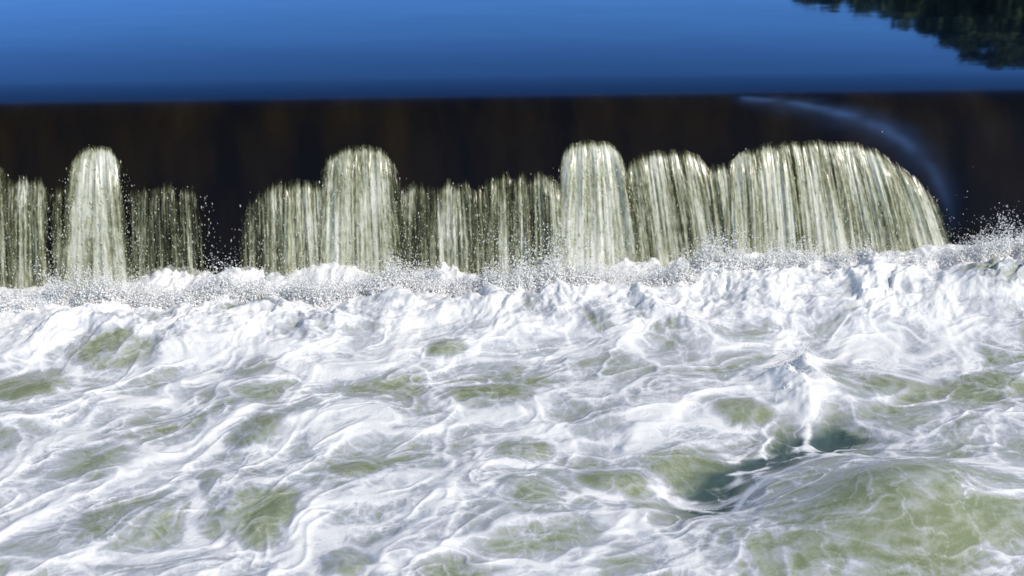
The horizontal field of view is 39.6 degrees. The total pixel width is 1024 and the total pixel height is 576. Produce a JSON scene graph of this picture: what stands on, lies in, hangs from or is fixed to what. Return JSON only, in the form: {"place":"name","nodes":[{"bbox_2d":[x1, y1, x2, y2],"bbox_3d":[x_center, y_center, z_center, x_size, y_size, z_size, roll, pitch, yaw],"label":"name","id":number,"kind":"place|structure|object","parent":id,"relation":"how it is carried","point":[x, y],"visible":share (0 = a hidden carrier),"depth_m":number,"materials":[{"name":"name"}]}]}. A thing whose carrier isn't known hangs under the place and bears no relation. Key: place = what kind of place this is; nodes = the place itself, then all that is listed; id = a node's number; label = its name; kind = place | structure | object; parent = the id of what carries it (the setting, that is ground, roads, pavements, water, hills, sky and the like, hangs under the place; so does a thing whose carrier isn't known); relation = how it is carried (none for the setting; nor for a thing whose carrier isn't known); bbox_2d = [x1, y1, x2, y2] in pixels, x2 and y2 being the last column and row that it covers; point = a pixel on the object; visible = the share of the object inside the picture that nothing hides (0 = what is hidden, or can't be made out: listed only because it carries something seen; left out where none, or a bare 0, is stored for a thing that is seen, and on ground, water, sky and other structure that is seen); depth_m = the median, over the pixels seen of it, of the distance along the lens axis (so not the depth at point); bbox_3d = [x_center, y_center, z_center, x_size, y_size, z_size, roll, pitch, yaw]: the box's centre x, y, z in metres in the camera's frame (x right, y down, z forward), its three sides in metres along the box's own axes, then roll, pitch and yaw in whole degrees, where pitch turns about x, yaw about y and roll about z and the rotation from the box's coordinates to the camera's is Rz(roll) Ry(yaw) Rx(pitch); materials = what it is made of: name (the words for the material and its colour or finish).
{"place":"outdoors","nodes":[
{"label":"outdoors","id":0,"kind":"place"},
{"bbox_2d":[0,237,1023,575],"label":"river","id":1,"kind":"structure","parent":0,"point":[556,427],"depth_m":12.04,"materials":[{"name":"liquid"}]},
{"bbox_2d":[7,243,957,282],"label":"weir","id":2,"kind":"object","parent":1,"relation":"in","point":[200,266],"visible":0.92,"depth_m":14.78,"materials":[{"name":"concrete"}]},
{"bbox_2d":[0,169,22,287],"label":"cascade","id":3,"kind":"object","parent":2,"relation":"attached to","point":[3,268],"visible":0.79,"depth_m":14.48,"materials":[{"name":"liquid"}]},
{"bbox_2d":[0,176,57,288],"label":"cascade","id":4,"kind":"object","parent":2,"relation":"attached to","point":[25,218],"visible":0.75,"depth_m":14.50,"materials":[{"name":"liquid"}]},
{"bbox_2d":[40,186,97,284],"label":"cascade","id":5,"kind":"object","parent":2,"relation":"attached to","point":[59,242],"visible":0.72,"depth_m":14.53,"materials":[{"name":"liquid"}]},
{"bbox_2d":[46,146,146,292],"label":"cascade","id":6,"kind":"object","parent":2,"relation":"attached to","point":[95,192],"visible":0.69,"depth_m":14.55,"materials":[{"name":"liquid"}]},
{"bbox_2d":[116,186,219,279],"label":"cascade","id":7,"kind":"object","parent":2,"relation":"attached to","point":[150,261],"visible":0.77,"depth_m":14.63,"materials":[{"name":"liquid"}]},
{"bbox_2d":[230,201,290,279],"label":"cascade","id":8,"kind":"object","parent":2,"relation":"attached to","point":[253,242],"visible":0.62,"depth_m":14.73,"materials":[{"name":"liquid"}]},
{"bbox_2d":[249,183,329,275],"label":"cascade","id":9,"kind":"object","parent":2,"relation":"attached to","point":[295,206],"visible":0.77,"depth_m":14.76,"materials":[{"name":"liquid"}]},
{"bbox_2d":[307,145,415,279],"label":"cascade","id":10,"kind":"object","parent":2,"relation":"attached to","point":[359,208],"visible":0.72,"depth_m":14.82,"materials":[{"name":"liquid"}]},
{"bbox_2d":[382,181,518,276],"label":"cascade","id":11,"kind":"object","parent":2,"relation":"attached to","point":[452,221],"visible":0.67,"depth_m":14.92,"materials":[{"name":"liquid"}]},
{"bbox_2d":[0,87,1023,272],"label":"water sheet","id":12,"kind":"object","parent":2,"relation":"on","point":[947,148],"visible":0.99,"depth_m":15.05,"materials":[{"name":"liquid"}]},
{"bbox_2d":[466,172,576,278],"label":"cascade","id":13,"kind":"object","parent":2,"relation":"attached to","point":[500,202],"visible":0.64,"depth_m":14.98,"materials":[{"name":"liquid"}]},
{"bbox_2d":[540,140,646,273],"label":"cascade","id":14,"kind":"object","parent":2,"relation":"attached to","point":[594,186],"visible":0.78,"depth_m":15.05,"materials":[{"name":"liquid"}]},
{"bbox_2d":[617,151,731,266],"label":"cascade","id":15,"kind":"object","parent":2,"relation":"attached to","point":[658,215],"visible":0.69,"depth_m":15.14,"materials":[{"name":"liquid"}]},
{"bbox_2d":[695,165,747,254],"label":"cascade","id":16,"kind":"object","parent":2,"relation":"attached to","point":[719,176],"visible":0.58,"depth_m":15.19,"materials":[{"name":"liquid"}]},
{"bbox_2d":[720,141,951,258],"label":"cascade","id":17,"kind":"object","parent":2,"relation":"attached to","point":[814,185],"visible":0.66,"depth_m":15.28,"materials":[{"name":"liquid"}]},
{"bbox_2d":[0,131,1023,315],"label":"splash spray","id":18,"kind":"object","parent":1,"relation":"on","point":[534,279],"visible":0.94,"depth_m":14.35,"materials":[{"name":"white liquid"}]},
{"bbox_2d":[762,347,835,391],"bbox_3d":[2.635,0.656,12.972,0.693,0.352,1.017,-2,22,-6],"label":"wave spray","id":19,"kind":"object","parent":1,"relation":"on","point":[801,363],"visible":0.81,"depth_m":13.01,"materials":[{"name":"white liquid"}]},
{"bbox_2d":[0,0,1023,100],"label":"river","id":20,"kind":"structure","parent":0,"point":[54,50],"depth_m":17.34,"materials":[{"name":"liquid"}]}
]}

